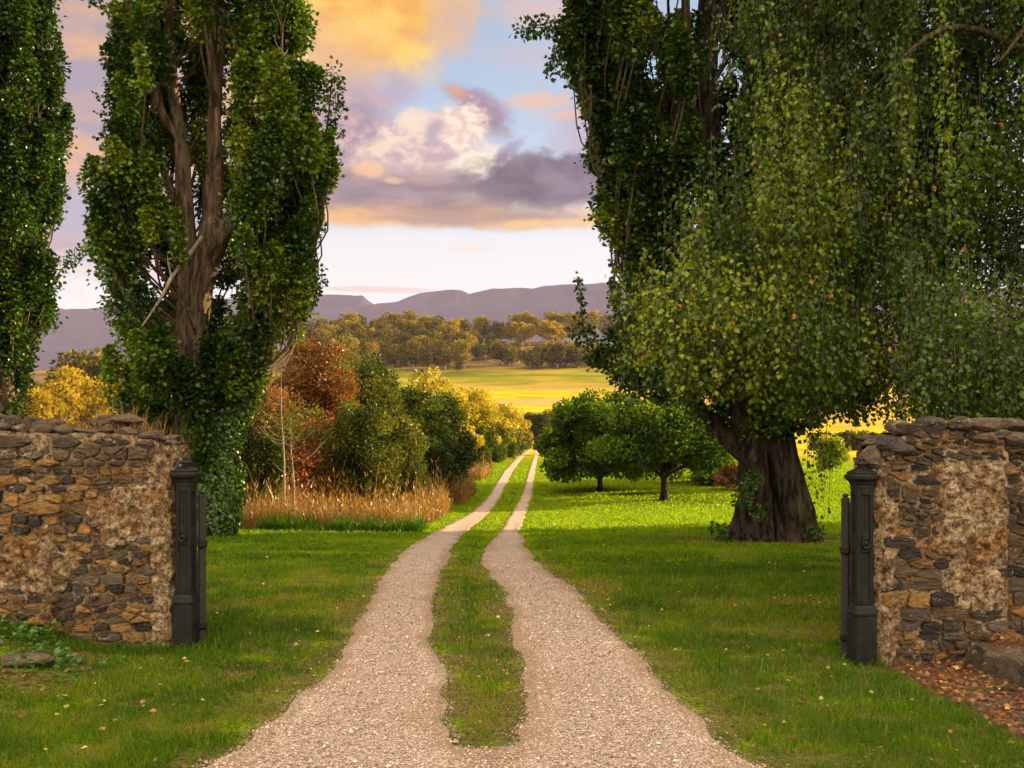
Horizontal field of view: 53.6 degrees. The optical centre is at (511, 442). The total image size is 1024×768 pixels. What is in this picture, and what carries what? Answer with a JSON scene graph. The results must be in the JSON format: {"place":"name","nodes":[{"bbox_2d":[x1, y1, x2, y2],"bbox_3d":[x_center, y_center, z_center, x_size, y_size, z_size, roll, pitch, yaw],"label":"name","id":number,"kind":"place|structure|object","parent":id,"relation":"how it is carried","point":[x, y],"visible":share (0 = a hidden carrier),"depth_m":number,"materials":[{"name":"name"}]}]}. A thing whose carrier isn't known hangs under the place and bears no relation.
{"place":"outdoors","nodes":[
{"label":"outdoors","id":0,"kind":"place"},
{"bbox_2d":[252,499,431,532],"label":"rough grass","id":1,"kind":"structure","parent":0,"point":[350,525],"depth_m":25.16,"materials":[{"name":"green plant"}]},
{"bbox_2d":[229,441,497,528],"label":"dry grass","id":2,"kind":"structure","parent":0,"point":[439,504],"depth_m":28.04,"materials":[{"name":"plant"}]},
{"bbox_2d":[150,450,804,767],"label":"gravel track","id":3,"kind":"structure","parent":0,"point":[507,541],"depth_m":6.78,"materials":[{"name":"beige gravel"}]},
{"bbox_2d":[0,341,1023,767],"bbox_3d":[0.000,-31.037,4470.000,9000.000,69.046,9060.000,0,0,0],"label":"ground","id":4,"kind":"structure","parent":0,"point":[538,389],"depth_m":8.68,"materials":[{"name":"green plant"}]},
{"bbox_2d":[0,652,55,666],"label":"flat stone","id":5,"kind":"object","parent":4,"relation":"on","point":[25,661],"visible":0.87,"depth_m":7.38,"materials":[{"name":"grey stone"}]},
{"bbox_2d":[18,387,66,419],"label":"gum tree","id":6,"kind":"object","parent":4,"relation":"on","point":[45,401],"visible":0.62,"depth_m":148.76,"materials":[{"name":"yellow plant"}]},
{"bbox_2d":[0,0,94,421],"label":"poplar tree","id":7,"kind":"object","parent":4,"relation":"on","point":[32,159],"visible":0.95,"depth_m":25.60,"materials":[{"name":"green plant"}]},
{"bbox_2d":[0,615,125,680],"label":"weeds","id":8,"kind":"object","parent":4,"relation":"on","point":[57,651],"visible":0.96,"depth_m":7.75,"materials":[{"name":"green plant"}]},
{"bbox_2d":[42,381,86,424],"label":"gum tree","id":9,"kind":"object","parent":4,"relation":"on","point":[74,403],"visible":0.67,"depth_m":159.95,"materials":[{"name":"yellow plant"}]},
{"bbox_2d":[43,365,87,413],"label":"gum tree","id":10,"kind":"object","parent":4,"relation":"on","point":[67,375],"visible":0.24,"depth_m":204.31,"materials":[{"name":"yellow plant"}]},
{"bbox_2d":[47,347,121,383],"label":"gum tree","id":11,"kind":"object","parent":4,"relation":"on","point":[85,363],"visible":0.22,"depth_m":315.97,"materials":[{"name":"green plant"}]},
{"bbox_2d":[66,411,113,427],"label":"gum tree","id":12,"kind":"object","parent":4,"relation":"on","point":[86,416],"visible":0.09,"depth_m":246.92,"materials":[{"name":"plant"}]},
{"bbox_2d":[65,375,120,418],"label":"gum tree","id":13,"kind":"object","parent":4,"relation":"on","point":[88,394],"visible":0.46,"depth_m":187.72,"materials":[{"name":"yellow plant"}]},
{"bbox_2d":[0,414,189,648],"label":"stone wall","id":14,"kind":"structure","parent":4,"relation":"on","point":[87,532],"depth_m":8.27,"materials":[{"name":"brown stone"}]},
{"bbox_2d":[1,382,195,445],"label":"wall top grass","id":15,"kind":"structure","parent":14,"relation":"on","point":[134,426],"depth_m":8.49,"materials":[{"name":"plant"}]},
{"bbox_2d":[88,358,130,412],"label":"gum tree","id":16,"kind":"object","parent":4,"relation":"on","point":[100,370],"visible":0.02,"depth_m":313.97,"materials":[{"name":"green plant"}]},
{"bbox_2d":[169,455,202,649],"bbox_3d":[-2.695,1.027,8.380,0.208,1.850,0.208,0,0,7],"label":"gate post","id":17,"kind":"object","parent":4,"relation":"on","point":[186,476],"visible":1,"depth_m":8.32,"materials":[{"name":"paint"}]},
{"bbox_2d":[197,490,206,643],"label":"gate","id":18,"kind":"structure","parent":17,"relation":"attached to","point":[201,553],"depth_m":8.46,"materials":[{"name":"paint"}]},
{"bbox_2d":[76,0,348,536],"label":"poplar tree","id":19,"kind":"object","parent":4,"relation":"on","point":[178,343],"visible":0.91,"depth_m":22.22,"materials":[{"name":"green plant"}]},
{"bbox_2d":[228,425,289,507],"bbox_3d":[-7.496,0.960,29.462,1.995,2.995,1.804,0,0,-29],"label":"olive shrub","id":20,"kind":"object","parent":4,"relation":"on","point":[254,452],"visible":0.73,"depth_m":29.24,"materials":[{"name":"green plant"}]},
{"bbox_2d":[228,377,324,507],"bbox_3d":[-7.447,0.224,30.977,3.461,4.614,3.152,0,0,0],"label":"olive shrub","id":21,"kind":"object","parent":4,"relation":"on","point":[286,413],"visible":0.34,"depth_m":30.70,"materials":[{"name":"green plant"}]},
{"bbox_2d":[262,365,310,512],"bbox_3d":[-6.394,0.016,27.982,1.696,4.747,0.502,0,0,0],"label":"sapling","id":22,"kind":"object","parent":4,"relation":"on","point":[280,404],"visible":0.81,"depth_m":27.98,"materials":[{"name":"brown plant"}]},
{"bbox_2d":[259,414,321,515],"bbox_3d":[-5.994,0.779,27.538,1.821,3.181,0.435,0,0,-3],"label":"sapling","id":23,"kind":"object","parent":4,"relation":"on","point":[292,461],"visible":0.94,"depth_m":27.48,"materials":[{"name":"brown plant"}]},
{"bbox_2d":[299,320,313,339],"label":"gum tree","id":24,"kind":"object","parent":4,"relation":"on","point":[308,325],"visible":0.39,"depth_m":617.26,"materials":[{"name":"green plant"}]},
{"bbox_2d":[280,403,335,505],"bbox_3d":[-6.896,0.670,33.429,2.840,3.941,2.711,0,0,-44],"label":"olive shrub","id":25,"kind":"object","parent":4,"relation":"on","point":[318,416],"visible":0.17,"depth_m":33.22,"materials":[{"name":"green plant"}]},
{"bbox_2d":[262,330,363,505],"bbox_3d":[-7.235,-0.713,36.992,3.860,6.942,4.043,0,0,0],"label":"hawthorn tree","id":26,"kind":"object","parent":4,"relation":"on","point":[319,381],"visible":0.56,"depth_m":36.29,"materials":[{"name":"brown plant"}]},
{"bbox_2d":[287,420,370,507],"bbox_3d":[-5.858,0.918,32.412,2.599,3.369,2.539,0,0,0],"label":"hawthorn bush","id":27,"kind":"object","parent":4,"relation":"on","point":[323,467],"visible":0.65,"depth_m":31.84,"materials":[{"name":"green plant"}]},
{"bbox_2d":[320,324,340,341],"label":"gum tree","id":28,"kind":"object","parent":4,"relation":"on","point":[332,328],"visible":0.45,"depth_m":573.27,"materials":[{"name":"yellow plant"}]},
{"bbox_2d":[293,354,378,421],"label":"hawthorn tree","id":29,"kind":"object","parent":4,"relation":"on","point":[352,364],"visible":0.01,"depth_m":43.17,"materials":[{"name":"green plant"}]},
{"bbox_2d":[339,312,360,324],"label":"gum tree","id":30,"kind":"object","parent":4,"relation":"on","point":[353,318],"visible":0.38,"depth_m":624.62,"materials":[{"name":"yellow plant"}]},
{"bbox_2d":[341,336,359,355],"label":"gum tree","id":31,"kind":"object","parent":4,"relation":"on","point":[355,345],"visible":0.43,"depth_m":519.94,"materials":[{"name":"yellow plant"}]},
{"bbox_2d":[332,332,384,411],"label":"hedge tree","id":32,"kind":"object","parent":4,"relation":"on","point":[354,351],"visible":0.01,"depth_m":51.44,"materials":[{"name":"green plant"}]},
{"bbox_2d":[319,400,406,506],"bbox_3d":[-4.806,0.614,33.042,3.021,4.022,2.882,0,0,22],"label":"willow shrub","id":33,"kind":"object","parent":4,"relation":"on","point":[371,428],"visible":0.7,"depth_m":32.31,"materials":[{"name":"green plant"}]},
{"bbox_2d":[364,341,379,358],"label":"gum tree","id":34,"kind":"object","parent":4,"relation":"on","point":[371,347],"visible":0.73,"depth_m":503.11,"materials":[{"name":"yellow plant"}]},
{"bbox_2d":[373,316,388,326],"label":"gum tree","id":35,"kind":"object","parent":4,"relation":"on","point":[379,320],"visible":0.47,"depth_m":643.24,"materials":[{"name":"yellow plant"}]},
{"bbox_2d":[348,352,417,498],"bbox_3d":[-5.699,-0.476,42.083,3.803,6.502,4.130,0,0,0],"label":"hedge tree","id":36,"kind":"object","parent":4,"relation":"on","point":[368,376],"visible":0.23,"depth_m":41.55,"materials":[{"name":"green plant"}]},
{"bbox_2d":[382,346,397,366],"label":"gum tree","id":37,"kind":"object","parent":4,"relation":"on","point":[388,355],"visible":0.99,"depth_m":514.96,"materials":[{"name":"green plant"}]},
{"bbox_2d":[382,311,399,323],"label":"gum tree","id":38,"kind":"object","parent":4,"relation":"on","point":[389,316],"visible":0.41,"depth_m":645.78,"materials":[{"name":"yellow plant"}]},
{"bbox_2d":[377,366,410,406],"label":"hedge tree","id":39,"kind":"object","parent":4,"relation":"on","point":[386,374],"visible":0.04,"depth_m":46.51,"materials":[{"name":"green plant"}]},
{"bbox_2d":[364,414,431,505],"bbox_3d":[-4.414,0.853,36.071,3.158,3.757,2.844,0,0,0],"label":"willow shrub","id":40,"kind":"object","parent":4,"relation":"on","point":[403,434],"visible":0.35,"depth_m":35.65,"materials":[{"name":"green plant"}]},
{"bbox_2d":[389,332,406,361],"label":"gum tree","id":41,"kind":"object","parent":4,"relation":"on","point":[395,342],"visible":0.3,"depth_m":539.42,"materials":[{"name":"green plant"}]},
{"bbox_2d":[397,348,407,369],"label":"gum tree","id":42,"kind":"object","parent":4,"relation":"on","point":[401,355],"visible":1,"depth_m":505.17,"materials":[{"name":"green plant"}]},
{"bbox_2d":[403,309,418,322],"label":"gum tree","id":43,"kind":"object","parent":4,"relation":"on","point":[409,314],"visible":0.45,"depth_m":647.95,"materials":[{"name":"yellow plant"}]},
{"bbox_2d":[404,321,417,336],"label":"gum tree","id":44,"kind":"object","parent":4,"relation":"on","point":[409,329],"visible":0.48,"depth_m":579.27,"materials":[{"name":"green plant"}]},
{"bbox_2d":[405,340,421,369],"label":"gum tree","id":45,"kind":"object","parent":4,"relation":"on","point":[412,354],"visible":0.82,"depth_m":503.44,"materials":[{"name":"green plant"}]},
{"bbox_2d":[390,384,458,499],"bbox_3d":[-4.324,0.097,43.991,4.017,5.340,3.649,0,0,29],"label":"hedge tree","id":46,"kind":"object","parent":4,"relation":"on","point":[442,433],"visible":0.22,"depth_m":43.77,"materials":[{"name":"green plant"}]},
{"bbox_2d":[415,345,433,370],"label":"gum tree","id":47,"kind":"object","parent":4,"relation":"on","point":[423,358],"visible":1,"depth_m":496.08,"materials":[{"name":"green plant"}]},
{"bbox_2d":[401,434,463,502],"bbox_3d":[-3.632,1.218,42.032,2.894,3.175,2.826,0,0,-24],"label":"dark shrub","id":48,"kind":"object","parent":4,"relation":"on","point":[437,450],"visible":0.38,"depth_m":41.58,"materials":[{"name":"green plant"}]},
{"bbox_2d":[429,339,447,368],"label":"gum tree","id":49,"kind":"object","parent":4,"relation":"on","point":[432,351],"visible":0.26,"depth_m":506.28,"materials":[{"name":"green plant"}]},
{"bbox_2d":[402,366,475,453],"bbox_3d":[-4.753,-1.255,59.950,5.330,6.472,6.308,0,0,0],"label":"golden tree","id":50,"kind":"object","parent":4,"relation":"on","point":[437,386],"visible":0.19,"depth_m":59.39,"materials":[{"name":"yellow plant"}]},
{"bbox_2d":[434,339,447,369],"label":"gum tree","id":51,"kind":"object","parent":4,"relation":"on","point":[438,347],"visible":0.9,"depth_m":498.00,"materials":[{"name":"green plant"}]},
{"bbox_2d":[437,348,452,370],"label":"gum tree","id":52,"kind":"object","parent":4,"relation":"on","point":[445,359],"visible":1,"depth_m":495.55,"materials":[{"name":"green plant"}]},
{"bbox_2d":[441,324,459,344],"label":"gum tree","id":53,"kind":"object","parent":4,"relation":"on","point":[451,329],"visible":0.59,"depth_m":564.78,"materials":[{"name":"yellow plant"}]},
{"bbox_2d":[428,391,478,486],"bbox_3d":[-2.940,0.177,45.926,2.892,5.096,3.069,0,0,0],"label":"dark shrub","id":54,"kind":"object","parent":4,"relation":"on","point":[462,460],"visible":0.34,"depth_m":45.80,"materials":[{"name":"green plant"}]},
{"bbox_2d":[452,349,464,372],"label":"gum tree","id":55,"kind":"object","parent":4,"relation":"on","point":[459,357],"visible":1,"depth_m":485.22,"materials":[{"name":"green plant"}]},
{"bbox_2d":[452,338,473,369],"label":"gum tree","id":56,"kind":"object","parent":4,"relation":"on","point":[463,345],"visible":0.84,"depth_m":493.55,"materials":[{"name":"yellow plant"}]},
{"bbox_2d":[435,384,499,450],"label":"golden tree","id":57,"kind":"object","parent":4,"relation":"on","point":[482,422],"visible":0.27,"depth_m":69.52,"materials":[{"name":"yellow plant"}]},
{"bbox_2d":[460,320,474,335],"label":"gum tree","id":58,"kind":"object","parent":4,"relation":"on","point":[466,326],"visible":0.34,"depth_m":584.96,"materials":[{"name":"yellow plant"}]},
{"bbox_2d":[460,434,492,471],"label":"green shrub","id":59,"kind":"object","parent":4,"relation":"on","point":[480,448],"visible":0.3,"depth_m":59.48,"materials":[{"name":"green plant"}]},
{"bbox_2d":[471,343,487,359],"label":"gum tree","id":60,"kind":"object","parent":4,"relation":"on","point":[479,351],"visible":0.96,"depth_m":543.91,"materials":[{"name":"green plant"}]},
{"bbox_2d":[472,315,487,334],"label":"gum tree","id":61,"kind":"object","parent":4,"relation":"on","point":[479,321],"visible":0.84,"depth_m":646.60,"materials":[{"name":"yellow plant"}]},
{"bbox_2d":[478,317,492,336],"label":"gum tree","id":62,"kind":"object","parent":4,"relation":"on","point":[487,329],"visible":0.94,"depth_m":647.52,"materials":[{"name":"green plant"}]},
{"bbox_2d":[485,338,500,356],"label":"gum tree","id":63,"kind":"object","parent":4,"relation":"on","point":[489,342],"visible":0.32,"depth_m":551.68,"materials":[{"name":"green plant"}]},
{"bbox_2d":[471,394,515,452],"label":"golden tree","id":64,"kind":"object","parent":4,"relation":"on","point":[505,429],"visible":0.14,"depth_m":83.10,"materials":[{"name":"yellow plant"}]},
{"bbox_2d":[486,434,507,463],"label":"green shrub","id":65,"kind":"object","parent":4,"relation":"on","point":[499,453],"visible":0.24,"depth_m":73.52,"materials":[{"name":"green plant"}]},
{"bbox_2d":[489,341,510,364],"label":"gum tree","id":66,"kind":"object","parent":4,"relation":"on","point":[496,349],"visible":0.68,"depth_m":519.23,"materials":[{"name":"green plant"}]},
{"bbox_2d":[496,321,505,340],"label":"gum tree","id":67,"kind":"object","parent":4,"relation":"on","point":[501,334],"visible":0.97,"depth_m":645.58,"materials":[{"name":"green plant"}]},
{"bbox_2d":[499,345,519,365],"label":"gum tree","id":68,"kind":"object","parent":4,"relation":"on","point":[508,353],"visible":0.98,"depth_m":514.61,"materials":[{"name":"green plant"}]},
{"bbox_2d":[504,438,518,458],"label":"green shrub","id":69,"kind":"object","parent":4,"relation":"on","point":[513,450],"visible":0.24,"depth_m":93.46,"materials":[{"name":"green plant"}]},
{"bbox_2d":[0,528,1023,767],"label":"fallen leaves","id":70,"kind":"object","parent":4,"relation":"on","point":[964,692],"visible":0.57,"depth_m":7.02,"materials":[{"name":"brown plant"}]},
{"bbox_2d":[497,402,530,455],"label":"golden tree","id":71,"kind":"object","parent":4,"relation":"on","point":[511,415],"visible":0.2,"depth_m":99.23,"materials":[{"name":"yellow plant"}]},
{"bbox_2d":[508,321,519,338],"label":"gum tree","id":72,"kind":"object","parent":4,"relation":"on","point":[511,325],"visible":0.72,"depth_m":615.97,"materials":[{"name":"yellow plant"}]},
{"bbox_2d":[509,411,530,454],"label":"golden tree","id":73,"kind":"object","parent":4,"relation":"on","point":[527,430],"visible":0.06,"depth_m":119.92,"materials":[{"name":"yellow plant"}]},
{"bbox_2d":[515,325,527,346],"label":"gum tree","id":74,"kind":"object","parent":4,"relation":"on","point":[520,333],"visible":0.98,"depth_m":604.60,"materials":[{"name":"yellow plant"}]},
{"bbox_2d":[516,311,533,341],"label":"gum tree","id":75,"kind":"object","parent":4,"relation":"on","point":[525,315],"visible":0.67,"depth_m":640.00,"materials":[{"name":"yellow plant"}]},
{"bbox_2d":[518,347,537,367],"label":"gum tree","id":76,"kind":"object","parent":4,"relation":"on","point":[523,355],"visible":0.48,"depth_m":504.47,"materials":[{"name":"green plant"}]},
{"bbox_2d":[522,419,533,450],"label":"golden tree","id":77,"kind":"object","parent":4,"relation":"on","point":[525,422],"visible":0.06,"depth_m":146.11,"materials":[{"name":"yellow plant"}]},
{"bbox_2d":[522,323,536,346],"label":"gum tree","id":78,"kind":"object","parent":4,"relation":"on","point":[530,330],"visible":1,"depth_m":601.13,"materials":[{"name":"yellow plant"}]},
{"bbox_2d":[526,352,543,368],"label":"gum tree","id":79,"kind":"object","parent":4,"relation":"on","point":[535,358],"visible":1,"depth_m":498.39,"materials":[{"name":"green plant"}]},
{"bbox_2d":[523,412,551,448],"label":"hedge tree","id":80,"kind":"object","parent":4,"relation":"on","point":[539,421],"visible":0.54,"depth_m":184.01,"materials":[{"name":"green plant"}]},
{"bbox_2d":[537,320,555,341],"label":"gum tree","id":81,"kind":"object","parent":4,"relation":"on","point":[545,326],"visible":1,"depth_m":600.34,"materials":[{"name":"yellow plant"}]},
{"bbox_2d":[537,341,559,366],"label":"gum tree","id":82,"kind":"object","parent":4,"relation":"on","point":[543,351],"visible":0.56,"depth_m":505.55,"materials":[{"name":"green plant"}]},
{"bbox_2d":[543,311,559,340],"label":"gum tree","id":83,"kind":"object","parent":4,"relation":"on","point":[550,315],"visible":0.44,"depth_m":640.59,"materials":[{"name":"yellow plant"}]},
{"bbox_2d":[543,340,569,367],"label":"gum tree","id":84,"kind":"object","parent":4,"relation":"on","point":[557,349],"visible":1,"depth_m":499.66,"materials":[{"name":"green plant"}]},
{"bbox_2d":[567,346,589,367],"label":"gum tree","id":85,"kind":"object","parent":4,"relation":"on","point":[575,356],"visible":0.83,"depth_m":503.81,"materials":[{"name":"green plant"}]},
{"bbox_2d":[532,388,649,491],"bbox_3d":[4.124,-0.094,50.513,6.796,5.328,5.661,0,0,-36],"label":"oak tree","id":86,"kind":"object","parent":4,"relation":"on","point":[567,459],"visible":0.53,"depth_m":49.03,"materials":[{"name":"green plant"}]},
{"bbox_2d":[584,311,602,337],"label":"gum tree","id":87,"kind":"object","parent":4,"relation":"on","point":[594,316],"visible":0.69,"depth_m":640.19,"materials":[{"name":"yellow plant"}]},
{"bbox_2d":[597,314,615,335],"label":"gum tree","id":88,"kind":"object","parent":4,"relation":"on","point":[606,326],"visible":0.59,"depth_m":634.53,"materials":[{"name":"green plant"}]},
{"bbox_2d":[582,390,737,500],"bbox_3d":[7.182,0.136,46.546,7.733,5.254,7.669,0,0,0],"label":"oak tree","id":89,"kind":"object","parent":4,"relation":"on","point":[638,435],"visible":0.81,"depth_m":44.29,"materials":[{"name":"green plant"}]},
{"bbox_2d":[508,0,882,542],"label":"poplar tree","id":90,"kind":"object","parent":4,"relation":"on","point":[629,112],"visible":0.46,"depth_m":21.23,"materials":[{"name":"green plant"}]},
{"bbox_2d":[690,466,723,485],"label":"dark shrub","id":91,"kind":"object","parent":4,"relation":"on","point":[699,480],"visible":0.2,"depth_m":53.58,"materials":[{"name":"green plant"}]},
{"bbox_2d":[711,462,737,489],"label":"orange shrub","id":92,"kind":"object","parent":4,"relation":"on","point":[727,474],"visible":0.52,"depth_m":51.50,"materials":[{"name":"red plant"}]},
{"bbox_2d":[605,0,1023,528],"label":"weeping birch","id":93,"kind":"object","parent":4,"relation":"on","point":[909,119],"visible":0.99,"depth_m":11.45,"materials":[{"name":"leaf"},{"name":"twig"},{"name":"dark brown bark"}]},
{"bbox_2d":[808,431,836,450],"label":"clipped hedge bush","id":94,"kind":"object","parent":4,"relation":"on","point":[810,440],"visible":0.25,"depth_m":169.29,"materials":[{"name":"green plant"}]},
{"bbox_2d":[814,434,850,471],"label":"young tree","id":95,"kind":"object","parent":4,"relation":"on","point":[837,453],"visible":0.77,"depth_m":61.62,"materials":[{"name":"green plant"}]},
{"bbox_2d":[835,430,863,450],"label":"clipped hedge bush","id":96,"kind":"object","parent":4,"relation":"on","point":[848,436],"visible":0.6,"depth_m":169.59,"materials":[{"name":"green plant"}]},
{"bbox_2d":[844,456,879,665],"bbox_3d":[2.693,1.025,7.800,0.208,1.850,0.208,0,0,-7],"label":"gate post","id":97,"kind":"object","parent":4,"relation":"on","point":[861,611],"visible":0.99,"depth_m":7.74,"materials":[{"name":"paint"}]},
{"bbox_2d":[840,493,849,657],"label":"gate","id":98,"kind":"structure","parent":97,"relation":"attached to","point":[845,550],"depth_m":7.95,"materials":[{"name":"paint"}]},
{"bbox_2d":[853,416,1023,665],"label":"stone wall","id":99,"kind":"structure","parent":4,"relation":"on","point":[948,539],"depth_m":7.74,"materials":[{"name":"brown stone"}]},
{"bbox_2d":[966,696,1012,707],"bbox_3d":[3.070,1.692,6.551,0.246,0.053,0.345,0,0,0],"label":"flat stone","id":100,"kind":"object","parent":4,"relation":"on","point":[989,702],"visible":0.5,"depth_m":6.51,"materials":[{"name":"stone"}]},
{"bbox_2d":[964,641,1023,687],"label":"stone kerb","id":101,"kind":"structure","parent":4,"relation":"on","point":[1001,664],"depth_m":7.28,"materials":[{"name":"grey stone"}]},
{"bbox_2d":[9,0,1023,308],"label":"sky","id":102,"kind":"structure","parent":0,"point":[459,169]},
{"bbox_2d":[30,283,1023,369],"bbox_3d":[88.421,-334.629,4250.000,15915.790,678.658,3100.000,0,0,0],"label":"mountain","id":103,"kind":"structure","parent":0,"point":[82,329],"depth_m":4099.27,"materials":[{"name":"stone"}]},
{"bbox_2d":[886,635,1023,738],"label":"fallen leaves","id":104,"kind":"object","parent":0,"point":[1000,643],"depth_m":7.20,"materials":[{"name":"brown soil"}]},
{"bbox_2d":[990,687,1023,694],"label":"flat stone","id":105,"kind":"object","parent":104,"relation":"on","point":[1009,691],"visible":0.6,"depth_m":6.82,"materials":[{"name":"stone"}]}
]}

